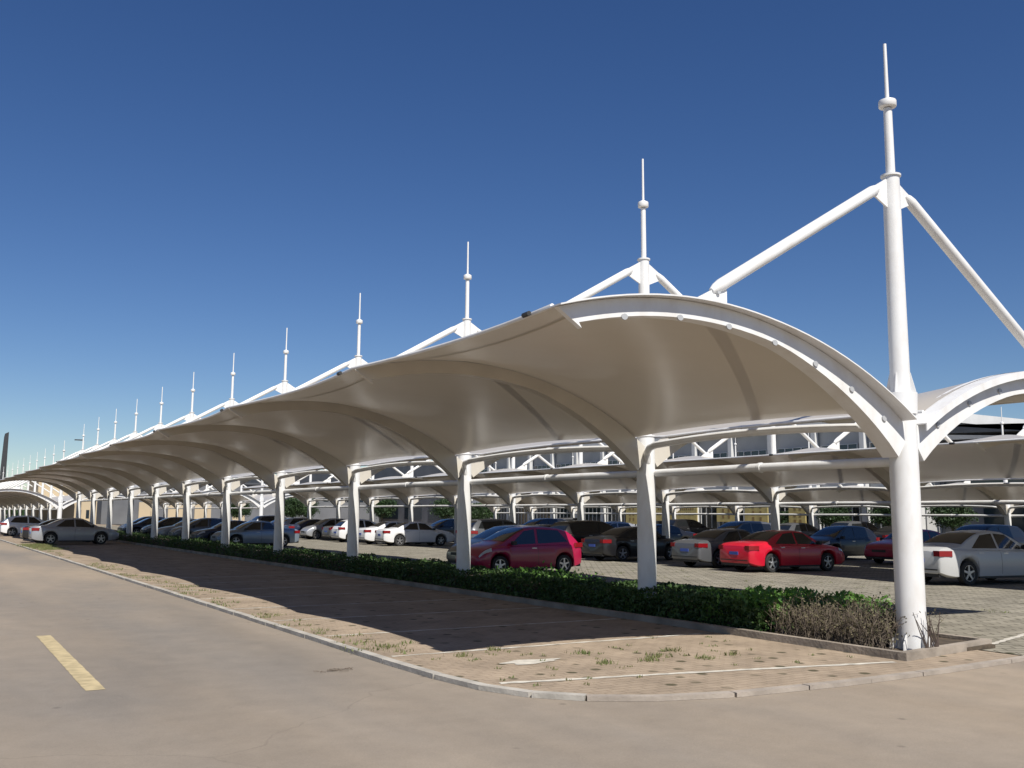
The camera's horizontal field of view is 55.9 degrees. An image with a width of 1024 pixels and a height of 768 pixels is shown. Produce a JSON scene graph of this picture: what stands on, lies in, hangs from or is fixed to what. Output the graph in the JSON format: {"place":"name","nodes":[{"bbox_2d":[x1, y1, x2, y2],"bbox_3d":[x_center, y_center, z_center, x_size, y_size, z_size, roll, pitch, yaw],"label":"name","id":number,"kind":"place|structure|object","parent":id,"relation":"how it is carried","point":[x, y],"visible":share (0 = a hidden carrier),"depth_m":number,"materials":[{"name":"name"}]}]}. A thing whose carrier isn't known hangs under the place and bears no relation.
{"place":"outdoors","nodes":[
{"label":"outdoors","id":0,"kind":"place"},
{"bbox_2d":[0,432,8,520],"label":"dark tower","id":1,"kind":"structure","parent":0,"point":[4,454],"depth_m":167.24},
{"bbox_2d":[96,483,378,523],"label":"office building","id":2,"kind":"structure","parent":0,"point":[141,509],"depth_m":154.99,"materials":[{"name":"grey"}]},
{"bbox_2d":[0,533,1018,693],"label":"bay paving","id":3,"kind":"structure","parent":0,"point":[204,572],"depth_m":15.66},
{"bbox_2d":[0,516,43,535],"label":"parked car","id":4,"kind":"object","parent":3,"relation":"on","point":[16,523],"visible":0.48,"depth_m":73.41,"materials":[{"name":"white paint"}]},
{"bbox_2d":[20,519,100,542],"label":"parked car","id":5,"kind":"object","parent":3,"relation":"on","point":[24,532],"visible":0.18,"depth_m":58.91,"materials":[{"name":"white paint"}]},
{"bbox_2d":[28,518,118,544],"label":"parked car","id":6,"kind":"object","parent":3,"relation":"on","point":[72,529],"visible":0.99,"depth_m":55.99,"materials":[{"name":"silver metal"}]},
{"bbox_2d":[239,598,479,608],"bbox_3d":[-3.151,4.755,20.949,5.751,0.001,0.117,5,-9,-31],"label":"parking line","id":7,"kind":"object","parent":3,"relation":"on","point":[356,603],"visible":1,"depth_m":20.84,"materials":[{"name":"white paint"}]},
{"bbox_2d":[274,607,542,620],"bbox_3d":[-1.827,4.481,18.846,5.751,0.001,0.116,5,-9,-31],"label":"parking line","id":8,"kind":"object","parent":3,"relation":"on","point":[404,614],"visible":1,"depth_m":18.65,"materials":[{"name":"white paint"}]},
{"bbox_2d":[331,618,614,635],"bbox_3d":[-0.503,4.208,16.743,5.751,0.001,0.117,5,-9,-31],"label":"parking line","id":9,"kind":"object","parent":3,"relation":"on","point":[474,627],"visible":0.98,"depth_m":16.60,"materials":[{"name":"white paint"}]},
{"bbox_2d":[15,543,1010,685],"bbox_3d":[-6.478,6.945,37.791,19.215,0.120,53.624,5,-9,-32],"label":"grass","id":10,"kind":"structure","parent":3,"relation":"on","point":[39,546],"depth_m":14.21,"materials":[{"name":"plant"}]},
{"bbox_2d":[499,658,559,664],"bbox_3d":[0.268,3.680,12.816,1.003,0.001,0.396,5,-9,-32],"label":"lime stain","id":11,"kind":"object","parent":3,"relation":"on","point":[524,662],"visible":0.97,"depth_m":12.79,"materials":[{"name":"white paint"}]},
{"bbox_2d":[392,633,702,656],"bbox_3d":[0.821,3.934,14.642,5.751,0.001,0.119,5,-9,-31],"label":"parking line","id":12,"kind":"object","parent":3,"relation":"on","point":[552,644],"visible":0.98,"depth_m":14.51,"materials":[{"name":"white paint"}]},
{"bbox_2d":[112,540,991,660],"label":"planter kerb","id":13,"kind":"structure","parent":3,"relation":"on","point":[929,652],"depth_m":16.65,"materials":[{"name":"concrete"}]},
{"bbox_2d":[500,661,894,683],"bbox_3d":[2.506,3.604,12.103,5.638,0.001,0.153,3,-8,-20],"label":"parking line","id":14,"kind":"object","parent":3,"relation":"on","point":[692,672],"visible":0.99,"depth_m":12.01,"materials":[{"name":"white paint"}]},
{"bbox_2d":[0,524,1023,767],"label":"road","id":15,"kind":"structure","parent":0,"point":[184,683],"depth_m":9.76,"materials":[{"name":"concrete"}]},
{"bbox_2d":[28,481,96,524],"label":"beige building","id":16,"kind":"structure","parent":15,"relation":"on","point":[69,511],"depth_m":126.64,"materials":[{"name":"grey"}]},
{"bbox_2d":[0,440,127,520],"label":"carport canopy","id":17,"kind":"object","parent":15,"relation":"on","point":[13,498],"visible":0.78,"depth_m":103.79,"materials":[{"name":"white paint"}]},
{"bbox_2d":[37,635,104,690],"bbox_3d":[-6.064,3.716,13.098,0.218,0.001,5.491,5,-9,-31],"label":"road dash","id":18,"kind":"object","parent":15,"relation":"on","point":[84,678],"visible":1,"depth_m":12.46,"materials":[{"name":"yellow paint"}]},
{"bbox_2d":[231,503,252,517],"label":"broadleaf tree","id":19,"kind":"object","parent":15,"relation":"on","point":[235,513],"visible":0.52,"depth_m":143.84,"materials":[{"name":"green plant"}]},
{"bbox_2d":[0,539,586,700],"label":"road kerb","id":20,"kind":"structure","parent":15,"relation":"on","point":[425,672],"depth_m":13.22,"materials":[{"name":"concrete"}]},
{"bbox_2d":[298,499,319,518],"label":"broadleaf tree","id":21,"kind":"object","parent":15,"relation":"on","point":[314,511],"visible":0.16,"depth_m":144.35,"materials":[{"name":"green plant"}]},
{"bbox_2d":[246,466,454,524],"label":"grey building","id":22,"kind":"structure","parent":15,"relation":"on","point":[421,514],"depth_m":168.83,"materials":[{"name":"grey"}]},
{"bbox_2d":[383,504,397,518],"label":"window","id":23,"kind":"structure","parent":22,"relation":"in","point":[395,516],"depth_m":172.60,"materials":[{"name":"grey"}]},
{"bbox_2d":[404,504,421,518],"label":"window","id":24,"kind":"structure","parent":22,"relation":"in","point":[417,514],"depth_m":165.46,"materials":[{"name":"grey"}]},
{"bbox_2d":[428,504,446,519],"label":"window","id":25,"kind":"structure","parent":22,"relation":"in","point":[431,517],"depth_m":160.27,"materials":[{"name":"grey"}]},
{"bbox_2d":[586,655,1023,701],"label":"flush kerb","id":26,"kind":"structure","parent":15,"relation":"on","point":[774,689],"depth_m":11.08,"materials":[{"name":"concrete"}]},
{"bbox_2d":[940,423,1023,532],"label":"hall building","id":27,"kind":"structure","parent":15,"relation":"on","point":[969,431],"depth_m":80.17,"materials":[{"name":"grey"}]},
{"bbox_2d":[944,479,1023,484],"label":"upper window","id":28,"kind":"structure","parent":27,"relation":"in","point":[1016,480],"depth_m":80.38,"materials":[{"name":"glass"}]},
{"bbox_2d":[983,504,1023,531],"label":"entrance window","id":29,"kind":"structure","parent":27,"relation":"in","point":[1016,521],"depth_m":79.24,"materials":[{"name":"grey"}]},
{"bbox_2d":[0,0,1023,489],"label":"sky","id":30,"kind":"structure","parent":0,"point":[186,185],"materials":[{"name":"blue"}]},
{"bbox_2d":[99,526,1023,654],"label":"aisle paving","id":31,"kind":"structure","parent":0,"point":[957,605],"depth_m":29.38,"materials":[{"name":"concrete"}]},
{"bbox_2d":[119,518,162,534],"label":"parked car","id":32,"kind":"object","parent":31,"relation":"on","point":[139,526],"visible":0.34,"depth_m":76.54,"materials":[{"name":"blue paint"}]},
{"bbox_2d":[117,516,164,530],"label":"parked car","id":33,"kind":"object","parent":31,"relation":"on","point":[135,521],"visible":0.09,"depth_m":79.21,"materials":[{"name":"grey paint"}]},
{"bbox_2d":[140,517,190,536],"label":"parked car","id":34,"kind":"object","parent":31,"relation":"on","point":[169,521],"visible":0.14,"depth_m":71.54,"materials":[{"name":"black paint"}]},
{"bbox_2d":[157,519,195,536],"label":"parked car","id":35,"kind":"object","parent":31,"relation":"on","point":[163,531],"visible":0.19,"depth_m":65.51,"materials":[{"name":"silver metal"}]},
{"bbox_2d":[168,518,221,539],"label":"parked car","id":36,"kind":"object","parent":31,"relation":"on","point":[200,524],"visible":0.26,"depth_m":63.92,"materials":[{"name":"grey paint"}]},
{"bbox_2d":[116,478,293,520],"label":"carport canopy","id":37,"kind":"object","parent":31,"relation":"on","point":[239,501],"visible":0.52,"depth_m":113.63,"materials":[{"name":"white paint"}]},
{"bbox_2d":[190,520,246,540],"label":"parked car","id":38,"kind":"object","parent":31,"relation":"on","point":[203,533],"visible":0.23,"depth_m":57.45,"materials":[{"name":"blue paint"}]},
{"bbox_2d":[210,521,299,546],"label":"parked car","id":39,"kind":"object","parent":31,"relation":"on","point":[255,532],"visible":0.62,"depth_m":54.51,"materials":[{"name":"blue paint"}]},
{"bbox_2d":[251,515,284,521],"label":"parked car","id":40,"kind":"object","parent":31,"relation":"on","point":[268,518],"visible":0.07,"depth_m":83.01,"materials":[{"name":"grey paint"}]},
{"bbox_2d":[284,498,306,517],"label":"broadleaf tree","id":41,"kind":"object","parent":31,"relation":"on","point":[294,507],"visible":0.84,"depth_m":136.77,"materials":[{"name":"green plant"}]},
{"bbox_2d":[284,518,307,524],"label":"parked car","id":42,"kind":"object","parent":31,"relation":"on","point":[287,521],"visible":0.08,"depth_m":77.71,"materials":[{"name":"silver metal"}]},
{"bbox_2d":[284,519,320,537],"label":"parked car","id":43,"kind":"object","parent":31,"relation":"on","point":[300,525],"visible":0.21,"depth_m":74.58,"materials":[{"name":"blue paint"}]},
{"bbox_2d":[300,518,346,539],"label":"parked car","id":44,"kind":"object","parent":31,"relation":"on","point":[314,531],"visible":0.48,"depth_m":71.32,"materials":[{"name":"silver metal"}]},
{"bbox_2d":[322,525,336,539],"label":"parked car","id":45,"kind":"object","parent":31,"relation":"on","point":[326,531],"visible":0.05,"depth_m":68.12,"materials":[{"name":"grey paint"}]},
{"bbox_2d":[331,519,376,541],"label":"parked car","id":46,"kind":"object","parent":31,"relation":"on","point":[339,530],"visible":0.31,"depth_m":65.04,"materials":[{"name":"white paint"}]},
{"bbox_2d":[366,497,398,521],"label":"broadleaf tree","id":47,"kind":"object","parent":31,"relation":"on","point":[382,512],"visible":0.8,"depth_m":138.61,"materials":[{"name":"green plant"}]},
{"bbox_2d":[359,521,420,544],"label":"parked car","id":48,"kind":"object","parent":31,"relation":"on","point":[367,535],"visible":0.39,"depth_m":60.78,"materials":[{"name":"white paint"}]},
{"bbox_2d":[375,522,454,545],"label":"parked car","id":49,"kind":"object","parent":31,"relation":"on","point":[400,534],"visible":1,"depth_m":58.59,"materials":[{"name":"white paint"}]},
{"bbox_2d":[427,499,454,519],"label":"broadleaf tree","id":50,"kind":"object","parent":31,"relation":"on","point":[444,512],"visible":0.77,"depth_m":134.86,"materials":[{"name":"green plant"}]},
{"bbox_2d":[431,519,453,533],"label":"parked car","id":51,"kind":"object","parent":31,"relation":"on","point":[445,525],"visible":0.13,"depth_m":76.63,"materials":[{"name":"blue paint"}]},
{"bbox_2d":[471,502,489,519],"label":"broadleaf tree","id":52,"kind":"object","parent":31,"relation":"on","point":[478,513],"visible":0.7,"depth_m":121.72,"materials":[{"name":"green plant"}]},
{"bbox_2d":[446,525,525,562],"bbox_3d":[-0.255,5.915,35.119,4.128,1.553,1.991,5,-9,-32],"label":"parked car","id":53,"kind":"object","parent":31,"relation":"on","point":[452,550],"visible":0.14,"depth_m":34.59,"materials":[{"name":"beige paint"}]},
{"bbox_2d":[456,519,516,542],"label":"parked car","id":54,"kind":"object","parent":31,"relation":"on","point":[478,526],"visible":0.11,"depth_m":50.78,"materials":[{"name":"grey paint"}]},
{"bbox_2d":[477,503,499,518],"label":"broadleaf tree","id":55,"kind":"object","parent":31,"relation":"on","point":[490,513],"visible":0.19,"depth_m":129.44,"materials":[{"name":"green plant"}]},
{"bbox_2d":[470,526,581,572],"bbox_3d":[0.243,5.534,32.272,4.128,1.553,1.991,5,-9,-32],"label":"parked car","id":56,"kind":"object","parent":31,"relation":"on","point":[523,547],"visible":0.85,"depth_m":31.69,"materials":[{"name":"red paint"}]},
{"bbox_2d":[523,518,566,525],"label":"parked car","id":57,"kind":"object","parent":31,"relation":"on","point":[550,521],"visible":0.09,"depth_m":65.71,"materials":[{"name":"blue paint"}]},
{"bbox_2d":[550,520,629,557],"bbox_3d":[3.876,7.291,45.602,4.678,1.703,2.106,5,-9,-32],"label":"parked car","id":58,"kind":"object","parent":31,"relation":"on","point":[578,530],"visible":0.23,"depth_m":44.53,"materials":[{"name":"black paint"}]},
{"bbox_2d":[605,522,634,527],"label":"parked car","id":59,"kind":"object","parent":31,"relation":"on","point":[618,524],"visible":0.08,"depth_m":59.30,"materials":[{"name":"blue metal"}]},
{"bbox_2d":[581,526,675,560],"bbox_3d":[5.421,7.015,42.569,4.728,1.462,2.058,5,-9,-32],"label":"parked car","id":60,"kind":"object","parent":31,"relation":"on","point":[619,543],"visible":0.65,"depth_m":41.42,"materials":[{"name":"black paint"}]},
{"bbox_2d":[626,506,636,523],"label":"sign board","id":61,"kind":"object","parent":31,"relation":"on","point":[631,519],"visible":0.6,"depth_m":109.63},
{"bbox_2d":[242,422,1023,542],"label":"carport canopy","id":62,"kind":"object","parent":31,"relation":"on","point":[999,457],"visible":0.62,"depth_m":41.57,"materials":[{"name":"metal"}]},
{"bbox_2d":[656,524,695,539],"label":"parked car","id":63,"kind":"object","parent":31,"relation":"on","point":[676,533],"visible":0.15,"depth_m":55.40,"materials":[{"name":"black paint"}]},
{"bbox_2d":[656,506,697,520],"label":"sign board","id":64,"kind":"object","parent":31,"relation":"on","point":[682,510],"visible":0.29,"depth_m":102.34,"materials":[{"name":"yellow"}]},
{"bbox_2d":[670,519,712,533],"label":"parked car","id":65,"kind":"object","parent":31,"relation":"on","point":[691,525],"visible":0.41,"depth_m":72.87,"materials":[{"name":"black paint"}]},
{"bbox_2d":[670,528,751,567],"bbox_3d":[8.558,6.418,37.964,4.728,1.462,2.058,5,-9,-32],"label":"parked car","id":66,"kind":"object","parent":31,"relation":"on","point":[702,546],"visible":0.51,"depth_m":36.76,"materials":[{"name":"grey paint"}]},
{"bbox_2d":[717,506,734,526],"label":"building","id":67,"kind":"structure","parent":31,"relation":"on","point":[725,518],"depth_m":97.29,"materials":[{"name":"yellow"}]},
{"bbox_2d":[717,521,770,532],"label":"parked car","id":68,"kind":"object","parent":31,"relation":"on","point":[753,526],"visible":0.2,"depth_m":50.05,"materials":[{"name":"grey paint"}]},
{"bbox_2d":[471,414,1023,532],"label":"station building","id":69,"kind":"structure","parent":31,"relation":"on","point":[752,445],"depth_m":102.56,"materials":[{"name":"grey"}]},
{"bbox_2d":[492,508,505,519],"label":"window","id":70,"kind":"structure","parent":69,"relation":"in","point":[502,516],"depth_m":141.58,"materials":[{"name":"grey"}]},
{"bbox_2d":[516,508,526,524],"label":"window","id":71,"kind":"structure","parent":69,"relation":"in","point":[521,519],"depth_m":137.15,"materials":[{"name":"grey"}]},
{"bbox_2d":[533,465,549,468],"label":"window","id":72,"kind":"structure","parent":69,"relation":"in","point":[538,466],"depth_m":133.78,"materials":[{"name":"glass"}]},
{"bbox_2d":[533,508,549,518],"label":"window","id":73,"kind":"structure","parent":69,"relation":"in","point":[535,516],"depth_m":132.82,"materials":[{"name":"grey"}]},
{"bbox_2d":[556,508,570,518],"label":"window","id":74,"kind":"structure","parent":69,"relation":"in","point":[558,510],"depth_m":128.72,"materials":[{"name":"grey"}]},
{"bbox_2d":[584,506,599,520],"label":"window","id":75,"kind":"structure","parent":69,"relation":"in","point":[595,517],"depth_m":122.97,"materials":[{"name":"grey"}]},
{"bbox_2d":[607,506,625,521],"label":"window","id":76,"kind":"structure","parent":69,"relation":"in","point":[610,517],"depth_m":119.44,"materials":[{"name":"grey"}]},
{"bbox_2d":[700,508,726,528],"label":"window","id":77,"kind":"structure","parent":69,"relation":"in","point":[710,521],"depth_m":105.06,"materials":[{"name":"grey"}]},
{"bbox_2d":[700,452,727,457],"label":"window","id":78,"kind":"structure","parent":69,"relation":"in","point":[715,455],"depth_m":104.57,"materials":[{"name":"grey"}]},
{"bbox_2d":[736,450,766,456],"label":"window","id":79,"kind":"structure","parent":69,"relation":"in","point":[754,452],"depth_m":100.55,"materials":[{"name":"grey"}]},
{"bbox_2d":[739,507,768,520],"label":"window","id":80,"kind":"structure","parent":69,"relation":"in","point":[741,517],"depth_m":100.98,"materials":[{"name":"grey"}]},
{"bbox_2d":[776,447,807,453],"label":"window","id":81,"kind":"structure","parent":69,"relation":"in","point":[782,450],"depth_m":96.43,"materials":[{"name":"grey"}]},
{"bbox_2d":[820,443,857,449],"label":"window","id":82,"kind":"structure","parent":69,"relation":"in","point":[855,445],"depth_m":90.34,"materials":[{"name":"grey"}]},
{"bbox_2d":[823,505,860,527],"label":"window","id":83,"kind":"structure","parent":69,"relation":"in","point":[855,510],"depth_m":89.18,"materials":[{"name":"grey"}]},
{"bbox_2d":[471,408,1023,525],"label":"carport canopy","id":84,"kind":"object","parent":31,"relation":"on","point":[985,493],"visible":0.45,"depth_m":69.83,"materials":[{"name":"white paint"}]},
{"bbox_2d":[745,507,768,522],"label":"sign board","id":85,"kind":"object","parent":31,"relation":"on","point":[762,518],"visible":0.51,"depth_m":93.52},
{"bbox_2d":[770,510,788,523],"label":"broadleaf tree","id":86,"kind":"object","parent":31,"relation":"on","point":[784,519],"visible":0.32,"depth_m":90.91,"materials":[{"name":"green plant"}]},
{"bbox_2d":[719,530,844,572],"bbox_3d":[9.887,6.054,35.198,4.728,1.462,2.058,5,-9,-29],"label":"parked car","id":87,"kind":"object","parent":31,"relation":"on","point":[772,551],"visible":1,"depth_m":34.34,"materials":[{"name":"red paint"}]},
{"bbox_2d":[789,506,805,522],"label":"sign board","id":88,"kind":"object","parent":31,"relation":"on","point":[797,519],"visible":0.51,"depth_m":89.36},
{"bbox_2d":[780,523,818,535],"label":"parked car","id":89,"kind":"object","parent":31,"relation":"on","point":[807,529],"visible":0.16,"depth_m":63.68,"materials":[{"name":"grey paint"}]},
{"bbox_2d":[814,505,851,526],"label":"broadleaf tree","id":90,"kind":"object","parent":31,"relation":"on","point":[826,520],"visible":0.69,"depth_m":85.17,"materials":[{"name":"green plant"}]},
{"bbox_2d":[809,525,879,559],"bbox_3d":[15.160,7.360,44.877,4.128,1.553,1.991,5,-9,-32],"label":"parked car","id":91,"kind":"object","parent":31,"relation":"on","point":[851,540],"visible":0.48,"depth_m":44.32,"materials":[{"name":"black paint"}]},
{"bbox_2d":[830,521,878,531],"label":"parked car","id":92,"kind":"object","parent":31,"relation":"on","point":[871,527],"visible":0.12,"depth_m":59.73,"materials":[{"name":"grey paint"}]},
{"bbox_2d":[860,505,891,526],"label":"broadleaf tree","id":93,"kind":"object","parent":31,"relation":"on","point":[885,520],"visible":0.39,"depth_m":80.70,"materials":[{"name":"green plant"}]},
{"bbox_2d":[873,526,891,537],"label":"parked car","id":94,"kind":"object","parent":31,"relation":"on","point":[884,532],"visible":0.12,"depth_m":57.23,"materials":[{"name":"black paint"}]},
{"bbox_2d":[864,529,940,562],"bbox_3d":[17.279,6.968,41.507,4.728,1.462,2.058,5,-9,-32],"label":"parked car","id":95,"kind":"object","parent":31,"relation":"on","point":[881,551],"visible":0.27,"depth_m":40.63,"materials":[{"name":"red paint"}]},
{"bbox_2d":[924,507,979,530],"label":"broadleaf tree","id":96,"kind":"object","parent":31,"relation":"on","point":[952,522],"visible":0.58,"depth_m":75.36,"materials":[{"name":"green plant"}]},
{"bbox_2d":[923,530,1023,585],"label":"parked car","id":97,"kind":"object","parent":31,"relation":"on","point":[967,557],"visible":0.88,"depth_m":28.41,"materials":[{"name":"grey paint"}]},
{"bbox_2d":[955,524,1023,544],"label":"parked car","id":98,"kind":"object","parent":31,"relation":"on","point":[1015,533],"visible":0.12,"depth_m":38.99,"materials":[{"name":"black paint"}]},
{"bbox_2d":[992,634,1023,643],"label":"parking line","id":99,"kind":"object","parent":31,"relation":"on","point":[1010,638],"visible":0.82,"depth_m":15.69,"materials":[{"name":"white paint"}]},
{"bbox_2d":[768,628,994,650],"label":"planting soil","id":100,"kind":"structure","parent":0,"point":[942,641],"depth_m":14.72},
{"bbox_2d":[116,530,823,631],"bbox_3d":[-16.056,8.139,49.179,1.935,0.649,78.769,5,-9,-32],"label":"clipped hedge","id":101,"kind":"object","parent":100,"relation":"on","point":[672,600],"visible":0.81,"depth_m":22.15,"materials":[{"name":"green plant"}]},
{"bbox_2d":[0,44,1023,650],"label":"carport canopy","id":102,"kind":"object","parent":100,"relation":"on","point":[626,378],"visible":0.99,"depth_m":17.45,"materials":[{"name":"white paint"}]},
{"bbox_2d":[479,560,629,588],"bbox_3d":[0.894,4.488,22.707,2.330,0.603,5.859,5,-9,-32],"label":"leafy shrub","id":103,"kind":"object","parent":100,"relation":"on","point":[574,573],"visible":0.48,"depth_m":22.76,"materials":[{"name":"green plant"}]},
{"bbox_2d":[696,584,893,631],"bbox_3d":[4.782,3.825,16.493,2.101,0.713,2.686,5,-9,-32],"label":"leafy shrub","id":104,"kind":"object","parent":100,"relation":"on","point":[754,594],"visible":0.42,"depth_m":16.20,"materials":[{"name":"green plant"}]},
{"bbox_2d":[761,591,943,649],"bbox_3d":[5.240,3.575,14.910,1.809,0.802,2.582,5,-9,-32],"label":"dry shrub","id":105,"kind":"object","parent":100,"relation":"on","point":[860,625],"visible":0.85,"depth_m":14.68,"materials":[{"name":"brown plant"}]},
{"bbox_2d":[913,612,939,647],"bbox_3d":[5.938,3.521,13.744,0.635,0.552,0.075,6,-9,-34],"label":"bare branch","id":106,"kind":"object","parent":100,"relation":"on","point":[929,632],"visible":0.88,"depth_m":13.74,"materials":[{"name":"brown"}]},
{"bbox_3d":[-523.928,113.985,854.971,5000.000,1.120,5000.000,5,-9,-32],"label":"ground","id":107,"kind":"structure","parent":0,"visible":0},
{"bbox_2d":[6,508,24,517],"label":"wood","id":108,"kind":"object","parent":107,"relation":"on","point":[22,514],"depth_m":203.53,"materials":[{"name":"green plant"}]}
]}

